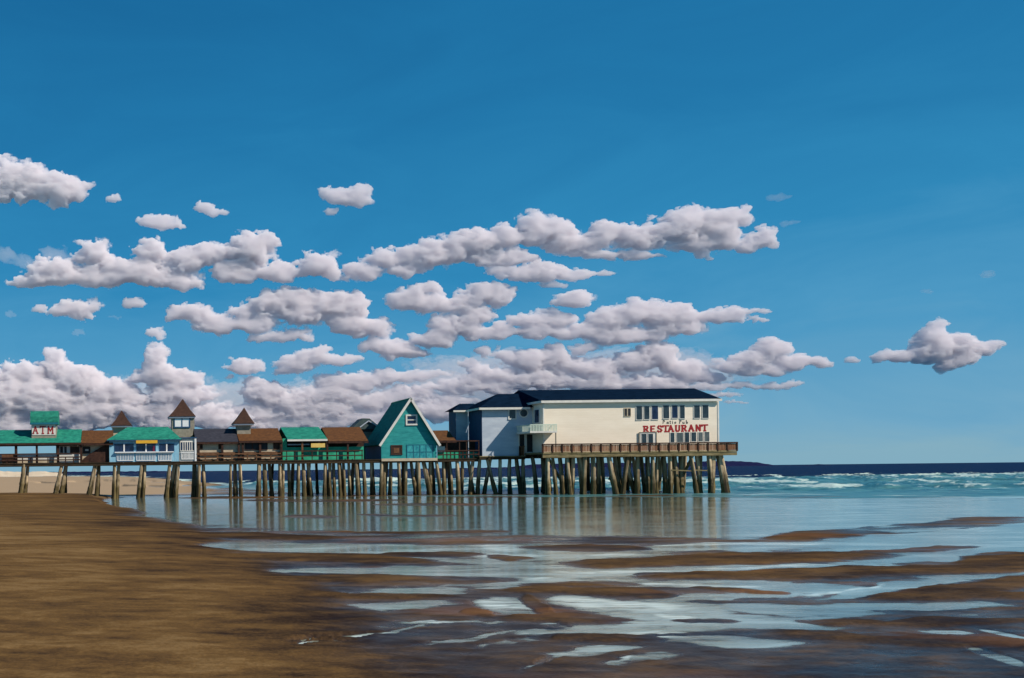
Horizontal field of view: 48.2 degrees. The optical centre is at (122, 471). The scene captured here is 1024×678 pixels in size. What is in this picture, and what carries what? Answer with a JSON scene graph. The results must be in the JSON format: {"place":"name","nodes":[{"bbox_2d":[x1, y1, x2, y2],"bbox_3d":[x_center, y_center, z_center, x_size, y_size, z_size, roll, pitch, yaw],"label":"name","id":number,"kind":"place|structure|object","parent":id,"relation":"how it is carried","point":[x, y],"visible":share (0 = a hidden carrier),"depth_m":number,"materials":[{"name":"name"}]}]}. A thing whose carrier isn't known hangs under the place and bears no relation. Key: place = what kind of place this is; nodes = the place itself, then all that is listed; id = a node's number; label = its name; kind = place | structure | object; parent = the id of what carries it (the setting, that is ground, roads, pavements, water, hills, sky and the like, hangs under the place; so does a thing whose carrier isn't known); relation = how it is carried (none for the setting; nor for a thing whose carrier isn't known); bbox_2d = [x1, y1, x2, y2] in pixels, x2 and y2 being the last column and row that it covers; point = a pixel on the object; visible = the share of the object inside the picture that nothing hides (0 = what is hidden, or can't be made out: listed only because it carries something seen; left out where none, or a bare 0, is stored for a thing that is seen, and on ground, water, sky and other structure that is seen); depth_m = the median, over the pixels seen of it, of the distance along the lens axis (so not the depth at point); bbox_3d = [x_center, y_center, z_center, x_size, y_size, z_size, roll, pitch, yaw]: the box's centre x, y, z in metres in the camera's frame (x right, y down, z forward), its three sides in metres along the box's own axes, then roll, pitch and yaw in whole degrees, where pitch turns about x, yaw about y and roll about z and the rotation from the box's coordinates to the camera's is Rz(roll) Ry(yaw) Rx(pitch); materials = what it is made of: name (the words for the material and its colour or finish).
{"place":"outdoors","nodes":[
{"label":"outdoors","id":0,"kind":"place"},
{"bbox_2d":[0,471,62,476],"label":"dune","id":1,"kind":"structure","parent":0,"point":[18,474],"depth_m":850.39,"materials":[{"name":"sand"}]},
{"bbox_2d":[57,461,829,472],"bbox_3d":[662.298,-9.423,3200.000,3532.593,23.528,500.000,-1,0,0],"label":"headland hills","id":2,"kind":"structure","parent":0,"point":[733,463],"depth_m":3050.19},
{"bbox_2d":[0,476,1023,677],"bbox_3d":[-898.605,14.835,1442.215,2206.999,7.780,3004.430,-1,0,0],"label":"beach sand","id":3,"kind":"structure","parent":0,"point":[92,586],"depth_m":21.78,"materials":[{"name":"sand"}]},
{"bbox_2d":[18,464,25,492],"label":"piling","id":4,"kind":"object","parent":3,"relation":"in","point":[22,482],"visible":0.89,"depth_m":115.14,"materials":[{"name":"brown wood"}]},
{"bbox_2d":[53,466,62,493],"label":"piling","id":5,"kind":"object","parent":3,"relation":"in","point":[56,487],"visible":0.92,"depth_m":115.07,"materials":[{"name":"brown wood"}]},
{"bbox_2d":[59,466,67,493],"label":"piling","id":6,"kind":"object","parent":3,"relation":"in","point":[63,484],"visible":0.93,"depth_m":115.73,"materials":[{"name":"brown wood"}]},
{"bbox_2d":[86,466,96,495],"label":"piling","id":7,"kind":"object","parent":3,"relation":"in","point":[91,483],"visible":0.95,"depth_m":115.19,"materials":[{"name":"brown wood"}]},
{"bbox_2d":[94,466,99,495],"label":"piling","id":8,"kind":"object","parent":3,"relation":"in","point":[97,483],"visible":0.96,"depth_m":115.74,"materials":[{"name":"brown wood"}]},
{"bbox_2d":[0,0,1023,497],"label":"sky","id":9,"kind":"structure","parent":0,"point":[806,217],"materials":[{"name":"blue"}]},
{"bbox_2d":[29,462,1023,498],"bbox_3d":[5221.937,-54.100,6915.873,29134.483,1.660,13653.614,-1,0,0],"label":"sea","id":10,"kind":"structure","parent":0,"point":[926,480],"depth_m":157.71,"materials":[{"name":"liquid"}]},
{"bbox_2d":[354,463,360,495],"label":"piling","id":11,"kind":"object","parent":10,"relation":"in","point":[357,485],"visible":0.94,"depth_m":115.07,"materials":[{"name":"brown wood"}]},
{"bbox_2d":[362,463,366,495],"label":"piling","id":12,"kind":"object","parent":10,"relation":"in","point":[364,482],"visible":0.9,"depth_m":115.65,"materials":[{"name":"brown wood"}]},
{"bbox_2d":[379,462,382,494],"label":"piling","id":13,"kind":"object","parent":10,"relation":"in","point":[381,481],"visible":0.95,"depth_m":115.17,"materials":[{"name":"brown wood"}]},
{"bbox_2d":[388,462,392,494],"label":"piling","id":14,"kind":"object","parent":10,"relation":"in","point":[390,482],"visible":0.85,"depth_m":116.08,"materials":[{"name":"brown wood"}]},
{"bbox_2d":[397,462,401,494],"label":"piling","id":15,"kind":"object","parent":10,"relation":"in","point":[399,487],"visible":0.92,"depth_m":115.16,"materials":[{"name":"brown wood"}]},
{"bbox_2d":[403,462,407,494],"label":"piling","id":16,"kind":"object","parent":10,"relation":"in","point":[405,482],"visible":0.94,"depth_m":115.68,"materials":[{"name":"brown wood"}]},
{"bbox_2d":[416,461,420,494],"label":"piling","id":17,"kind":"object","parent":10,"relation":"in","point":[418,483],"visible":0.91,"depth_m":115.13,"materials":[{"name":"brown wood"}]},
{"bbox_2d":[422,462,432,494],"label":"piling","id":18,"kind":"object","parent":10,"relation":"in","point":[427,483],"visible":0.89,"depth_m":115.50,"materials":[{"name":"brown wood"}]},
{"bbox_2d":[435,462,442,494],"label":"piling","id":19,"kind":"object","parent":10,"relation":"in","point":[440,491],"visible":0.93,"depth_m":115.12,"materials":[{"name":"brown wood"}]},
{"bbox_2d":[442,462,446,494],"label":"piling","id":20,"kind":"object","parent":10,"relation":"in","point":[444,488],"visible":0.88,"depth_m":115.55,"materials":[{"name":"brown wood"}]},
{"bbox_2d":[455,462,460,494],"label":"piling","id":21,"kind":"object","parent":10,"relation":"in","point":[458,489],"visible":0.89,"depth_m":115.08,"materials":[{"name":"brown wood"}]},
{"bbox_2d":[467,462,473,494],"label":"piling","id":22,"kind":"object","parent":10,"relation":"in","point":[470,485],"visible":0.91,"depth_m":115.26,"materials":[{"name":"brown wood"}]},
{"bbox_2d":[475,459,480,493],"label":"piling","id":23,"kind":"object","parent":10,"relation":"in","point":[477,490],"visible":0.9,"depth_m":115.68,"materials":[{"name":"brown wood"}]},
{"bbox_2d":[486,460,497,493],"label":"piling","id":24,"kind":"object","parent":10,"relation":"in","point":[493,486],"visible":0.92,"depth_m":115.08,"materials":[{"name":"brown wood"}]},
{"bbox_2d":[498,459,502,493],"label":"piling","id":25,"kind":"object","parent":10,"relation":"in","point":[500,486],"visible":0.91,"depth_m":115.27,"materials":[{"name":"brown wood"}]},
{"bbox_2d":[507,459,512,493],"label":"piling","id":26,"kind":"object","parent":10,"relation":"in","point":[509,486],"visible":0.86,"depth_m":115.81,"materials":[{"name":"brown wood"}]},
{"bbox_2d":[514,459,520,493],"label":"piling","id":27,"kind":"object","parent":10,"relation":"in","point":[518,475],"visible":0.83,"depth_m":115.92,"materials":[{"name":"brown wood"}]},
{"bbox_2d":[474,456,524,459],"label":"pier deck","id":28,"kind":"structure","parent":27,"relation":"on","point":[497,457],"depth_m":114.75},
{"bbox_2d":[521,459,525,493],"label":"piling","id":29,"kind":"object","parent":10,"relation":"in","point":[523,485],"visible":0.93,"depth_m":115.41,"materials":[{"name":"brown wood"}]},
{"bbox_2d":[531,458,538,493],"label":"piling","id":30,"kind":"object","parent":10,"relation":"in","point":[535,484],"visible":0.88,"depth_m":114.83,"materials":[{"name":"brown wood"}]},
{"bbox_2d":[545,458,550,494],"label":"piling","id":31,"kind":"object","parent":10,"relation":"in","point":[547,479],"visible":0.89,"depth_m":110.39,"materials":[{"name":"brown wood"}]},
{"bbox_2d":[551,458,558,494],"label":"piling","id":32,"kind":"object","parent":10,"relation":"in","point":[555,488],"visible":0.83,"depth_m":110.88,"materials":[{"name":"brown wood"}]},
{"bbox_2d":[558,458,564,494],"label":"piling","id":33,"kind":"object","parent":10,"relation":"in","point":[561,480],"visible":0.81,"depth_m":111.42,"materials":[{"name":"brown wood"}]},
{"bbox_2d":[565,458,572,494],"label":"piling","id":34,"kind":"object","parent":10,"relation":"in","point":[569,486],"visible":0.91,"depth_m":110.36,"materials":[{"name":"brown wood"}]},
{"bbox_2d":[571,457,574,494],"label":"piling","id":35,"kind":"object","parent":10,"relation":"in","point":[573,473],"visible":0.84,"depth_m":110.90,"materials":[{"name":"brown wood"}]},
{"bbox_2d":[580,457,586,494],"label":"piling","id":36,"kind":"object","parent":10,"relation":"in","point":[583,489],"visible":0.89,"depth_m":110.37,"materials":[{"name":"brown wood"}]},
{"bbox_2d":[590,457,595,493],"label":"piling","id":37,"kind":"object","parent":10,"relation":"in","point":[593,478],"visible":0.85,"depth_m":110.86,"materials":[{"name":"brown wood"}]},
{"bbox_2d":[596,457,601,493],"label":"piling","id":38,"kind":"object","parent":10,"relation":"in","point":[598,479],"visible":0.87,"depth_m":111.40,"materials":[{"name":"brown wood"}]},
{"bbox_2d":[600,457,605,492],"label":"piling","id":39,"kind":"object","parent":10,"relation":"in","point":[603,475],"visible":0.72,"depth_m":115.26,"materials":[{"name":"brown wood"}]},
{"bbox_2d":[607,457,618,493],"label":"piling","id":40,"kind":"object","parent":10,"relation":"in","point":[613,481],"visible":0.88,"depth_m":110.33,"materials":[{"name":"brown wood"}]},
{"bbox_2d":[613,456,620,493],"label":"piling","id":41,"kind":"object","parent":10,"relation":"in","point":[616,470],"visible":0.75,"depth_m":110.98,"materials":[{"name":"brown wood"}]},
{"bbox_2d":[620,456,629,493],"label":"piling","id":42,"kind":"object","parent":10,"relation":"in","point":[624,480],"visible":0.91,"depth_m":110.39,"materials":[{"name":"brown wood"}]},
{"bbox_2d":[623,457,633,493],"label":"piling","id":43,"kind":"object","parent":10,"relation":"in","point":[630,477],"visible":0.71,"depth_m":111.51,"materials":[{"name":"brown wood"}]},
{"bbox_2d":[525,450,736,458],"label":"pier deck","id":44,"kind":"structure","parent":43,"relation":"on","point":[606,454],"depth_m":110.05,"materials":[{"name":"wood"}]},
{"bbox_2d":[445,388,721,455],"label":"restaurant","id":45,"kind":"structure","parent":44,"relation":"on","point":[532,421],"depth_m":112.00,"materials":[{"name":"beige"}]},
{"bbox_2d":[526,434,532,452],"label":"door","id":46,"kind":"structure","parent":45,"relation":"in","point":[529,442],"depth_m":114.96,"materials":[{"name":"blue paint"}]},
{"bbox_2d":[651,405,658,419],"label":"window","id":47,"kind":"structure","parent":45,"relation":"in","point":[654,408],"depth_m":111.97,"materials":[{"name":"glass"}]},
{"bbox_2d":[542,442,737,452],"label":"plank railing","id":48,"kind":"object","parent":44,"relation":"on","point":[669,447],"visible":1,"depth_m":110.04,"materials":[{"name":"wood"}]},
{"bbox_2d":[634,456,640,493],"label":"piling","id":49,"kind":"object","parent":10,"relation":"in","point":[637,486],"visible":0.89,"depth_m":110.98,"materials":[{"name":"brown wood"}]},
{"bbox_2d":[640,457,645,491],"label":"piling","id":50,"kind":"object","parent":10,"relation":"in","point":[643,477],"visible":0.62,"depth_m":115.37,"materials":[{"name":"brown wood"}]},
{"bbox_2d":[645,456,650,493],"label":"piling","id":51,"kind":"object","parent":10,"relation":"in","point":[647,470],"visible":0.75,"depth_m":111.57,"materials":[{"name":"brown wood"}]},
{"bbox_2d":[650,456,655,493],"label":"piling","id":52,"kind":"object","parent":10,"relation":"in","point":[652,484],"visible":0.92,"depth_m":110.27,"materials":[{"name":"brown wood"}]},
{"bbox_2d":[655,456,658,493],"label":"piling","id":53,"kind":"object","parent":10,"relation":"in","point":[657,474],"visible":0.81,"depth_m":111.00,"materials":[{"name":"brown wood"}]},
{"bbox_2d":[662,456,667,492],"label":"piling","id":54,"kind":"object","parent":10,"relation":"in","point":[665,477],"visible":0.82,"depth_m":111.43,"materials":[{"name":"brown wood"}]},
{"bbox_2d":[668,456,672,493],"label":"piling","id":55,"kind":"object","parent":10,"relation":"in","point":[670,487],"visible":0.88,"depth_m":110.38,"materials":[{"name":"brown wood"}]},
{"bbox_2d":[672,456,679,492],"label":"piling","id":56,"kind":"object","parent":10,"relation":"in","point":[675,476],"visible":0.91,"depth_m":110.82,"materials":[{"name":"brown wood"}]},
{"bbox_2d":[678,456,684,492],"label":"piling","id":57,"kind":"object","parent":10,"relation":"in","point":[681,473],"visible":0.64,"depth_m":111.58,"materials":[{"name":"brown wood"}]},
{"bbox_2d":[689,456,698,492],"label":"piling","id":58,"kind":"object","parent":10,"relation":"in","point":[694,478],"visible":0.87,"depth_m":110.31,"materials":[{"name":"brown wood"}]},
{"bbox_2d":[695,456,702,492],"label":"piling","id":59,"kind":"object","parent":10,"relation":"in","point":[699,479],"visible":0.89,"depth_m":110.85,"materials":[{"name":"brown wood"}]},
{"bbox_2d":[706,455,713,492],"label":"piling","id":60,"kind":"object","parent":10,"relation":"in","point":[710,476],"visible":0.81,"depth_m":110.23,"materials":[{"name":"brown wood"}]},
{"bbox_2d":[716,455,728,492],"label":"piling","id":61,"kind":"object","parent":10,"relation":"in","point":[723,482],"visible":0.84,"depth_m":110.79,"materials":[{"name":"brown wood"}]},
{"bbox_2d":[103,482,1023,666],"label":"tide pool water","id":62,"kind":"structure","parent":0,"point":[722,518],"depth_m":40.42,"materials":[{"name":"liquid"}]},
{"bbox_2d":[111,465,115,498],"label":"piling","id":63,"kind":"object","parent":62,"relation":"in","point":[113,495],"visible":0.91,"depth_m":115.23,"materials":[{"name":"brown wood"}]},
{"bbox_2d":[136,465,142,497],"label":"piling","id":64,"kind":"object","parent":62,"relation":"in","point":[139,482],"visible":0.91,"depth_m":115.18,"materials":[{"name":"brown wood"}]},
{"bbox_2d":[141,465,145,497],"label":"piling","id":65,"kind":"object","parent":62,"relation":"in","point":[143,486],"visible":0.91,"depth_m":115.68,"materials":[{"name":"brown wood"}]},
{"bbox_2d":[164,465,170,497],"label":"piling","id":66,"kind":"object","parent":62,"relation":"in","point":[166,491],"visible":0.93,"depth_m":115.24,"materials":[{"name":"brown wood"}]},
{"bbox_2d":[169,465,176,497],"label":"piling","id":67,"kind":"object","parent":62,"relation":"in","point":[172,483],"visible":0.9,"depth_m":115.70,"materials":[{"name":"brown wood"}]},
{"bbox_2d":[173,465,179,497],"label":"piling","id":68,"kind":"object","parent":62,"relation":"in","point":[175,494],"visible":0.92,"depth_m":115.24,"materials":[{"name":"brown wood"}]},
{"bbox_2d":[191,464,196,496],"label":"piling","id":69,"kind":"object","parent":62,"relation":"in","point":[194,480],"visible":0.91,"depth_m":115.62,"materials":[{"name":"brown wood"}]},
{"bbox_2d":[196,464,200,496],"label":"piling","id":70,"kind":"object","parent":62,"relation":"in","point":[198,487],"visible":0.9,"depth_m":115.23,"materials":[{"name":"brown wood"}]},
{"bbox_2d":[202,464,206,496],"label":"piling","id":71,"kind":"object","parent":62,"relation":"in","point":[204,493],"visible":0.9,"depth_m":115.58,"materials":[{"name":"brown wood"}]},
{"bbox_2d":[233,464,237,496],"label":"piling","id":72,"kind":"object","parent":62,"relation":"in","point":[235,489],"visible":0.91,"depth_m":115.57,"materials":[{"name":"brown wood"}]},
{"bbox_2d":[238,464,242,496],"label":"piling","id":73,"kind":"object","parent":62,"relation":"in","point":[240,481],"visible":0.93,"depth_m":115.16,"materials":[{"name":"brown wood"}]},
{"bbox_2d":[256,464,260,496],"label":"piling","id":74,"kind":"object","parent":62,"relation":"in","point":[258,488],"visible":0.91,"depth_m":115.06,"materials":[{"name":"brown wood"}]},
{"bbox_2d":[0,458,477,466],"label":"pier deck","id":75,"kind":"structure","parent":74,"relation":"on","point":[218,462],"depth_m":115.05,"materials":[{"name":"wood"}]},
{"bbox_2d":[0,411,81,462],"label":"open arcade","id":76,"kind":"object","parent":75,"relation":"on","point":[44,431],"visible":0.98,"depth_m":115.97,"materials":[{"name":"green"}]},
{"bbox_2d":[0,453,81,462],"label":"railing","id":77,"kind":"object","parent":75,"relation":"on","point":[47,459],"visible":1,"depth_m":114.94,"materials":[{"name":"wood"}]},
{"bbox_2d":[80,410,131,461],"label":"brown roof shop","id":78,"kind":"structure","parent":75,"relation":"on","point":[94,445],"depth_m":115.75},
{"bbox_2d":[107,427,181,461],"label":"blue pavilion","id":79,"kind":"structure","parent":75,"relation":"on","point":[145,444],"depth_m":115.12,"materials":[{"name":"green"}]},
{"bbox_2d":[114,444,133,451],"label":"window","id":80,"kind":"structure","parent":79,"relation":"in","point":[117,447],"depth_m":115.10,"materials":[{"name":"glass"}]},
{"bbox_2d":[136,444,155,451],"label":"window","id":81,"kind":"structure","parent":79,"relation":"in","point":[139,447],"depth_m":115.10,"materials":[{"name":"glass"}]},
{"bbox_2d":[179,437,196,460],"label":"white booth","id":82,"kind":"object","parent":75,"relation":"on","point":[187,449],"visible":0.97,"depth_m":115.11,"materials":[{"name":"paint"}]},
{"bbox_2d":[168,399,195,436],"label":"tall turret","id":83,"kind":"object","parent":82,"relation":"on","point":[182,416],"visible":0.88,"depth_m":120.00,"materials":[{"name":"brown wood"}]},
{"bbox_2d":[174,418,189,427],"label":"window","id":84,"kind":"structure","parent":83,"relation":"in","point":[178,422],"depth_m":119.98,"materials":[{"name":"glass"}]},
{"bbox_2d":[180,442,194,450],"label":"window","id":85,"kind":"structure","parent":82,"relation":"in","point":[184,446],"depth_m":115.10,"materials":[{"name":"white paint"}]},
{"bbox_2d":[193,429,239,460],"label":"black roof shop","id":86,"kind":"structure","parent":75,"relation":"on","point":[217,440],"depth_m":115.50},
{"bbox_2d":[197,452,280,460],"bbox_3d":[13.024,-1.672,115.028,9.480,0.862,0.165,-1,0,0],"label":"railing","id":87,"kind":"object","parent":75,"relation":"on","point":[231,457],"visible":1,"depth_m":114.94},
{"bbox_2d":[231,408,282,460],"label":"brown roof shop","id":88,"kind":"structure","parent":75,"relation":"on","point":[259,440],"depth_m":115.62},
{"bbox_2d":[245,443,267,449],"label":"window","id":89,"kind":"structure","parent":88,"relation":"in","point":[248,446],"depth_m":115.47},
{"bbox_2d":[279,427,327,459],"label":"green stall","id":90,"kind":"object","parent":75,"relation":"on","point":[303,438],"visible":0.81,"depth_m":115.70},
{"bbox_2d":[282,450,362,459],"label":"railing","id":91,"kind":"object","parent":75,"relation":"on","point":[312,455],"visible":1,"depth_m":114.94,"materials":[{"name":"wood"}]},
{"bbox_2d":[321,427,368,459],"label":"brown roof stall","id":92,"kind":"object","parent":75,"relation":"on","point":[346,438],"visible":0.92,"depth_m":115.81},
{"bbox_2d":[350,418,376,458],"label":"grey gabled house","id":93,"kind":"structure","parent":75,"relation":"on","point":[367,426],"depth_m":124.50,"materials":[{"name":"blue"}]},
{"bbox_2d":[364,398,440,460],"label":"frame hut","id":94,"kind":"object","parent":75,"relation":"on","point":[402,431],"visible":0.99,"depth_m":115.10,"materials":[{"name":"green"}]},
{"bbox_2d":[406,414,417,424],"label":"window","id":95,"kind":"structure","parent":94,"relation":"in","point":[411,419],"depth_m":115.07,"materials":[{"name":"white paint"}]},
{"bbox_2d":[406,444,432,457],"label":"window","id":96,"kind":"structure","parent":94,"relation":"in","point":[418,450],"depth_m":115.07,"materials":[{"name":"teal glass"}]},
{"bbox_2d":[432,430,476,458],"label":"brown roof stall","id":97,"kind":"object","parent":75,"relation":"on","point":[443,435],"visible":0.67,"depth_m":117.20},
{"bbox_2d":[438,440,479,457],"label":"railing","id":98,"kind":"object","parent":75,"relation":"on","point":[459,450],"visible":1,"depth_m":114.94,"materials":[{"name":"wood"}]},
{"bbox_2d":[262,464,267,495],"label":"piling","id":99,"kind":"object","parent":62,"relation":"in","point":[265,490],"visible":0.91,"depth_m":115.49,"materials":[{"name":"brown wood"}]},
{"bbox_2d":[268,464,274,496],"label":"piling","id":100,"kind":"object","parent":62,"relation":"in","point":[271,488],"visible":0.85,"depth_m":116.10,"materials":[{"name":"brown wood"}]},
{"bbox_2d":[278,464,282,496],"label":"piling","id":101,"kind":"object","parent":62,"relation":"in","point":[279,482],"visible":0.91,"depth_m":115.25,"materials":[{"name":"brown wood"}]},
{"bbox_2d":[296,463,299,496],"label":"piling","id":102,"kind":"object","parent":62,"relation":"in","point":[298,482],"visible":0.87,"depth_m":115.25,"materials":[{"name":"brown wood"}]},
{"bbox_2d":[302,463,306,495],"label":"piling","id":103,"kind":"object","parent":62,"relation":"in","point":[304,493],"visible":0.91,"depth_m":115.53,"materials":[{"name":"brown wood"}]},
{"bbox_2d":[328,463,331,495],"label":"piling","id":104,"kind":"object","parent":62,"relation":"in","point":[329,479],"visible":0.91,"depth_m":115.68,"materials":[{"name":"brown wood"}]},
{"bbox_2d":[332,463,336,495],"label":"piling","id":105,"kind":"object","parent":62,"relation":"in","point":[334,481],"visible":0.86,"depth_m":116.11,"materials":[{"name":"brown wood"}]},
{"bbox_2d":[342,463,345,495],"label":"piling","id":106,"kind":"object","parent":62,"relation":"in","point":[343,481],"visible":0.91,"depth_m":115.55,"materials":[{"name":"brown wood"}]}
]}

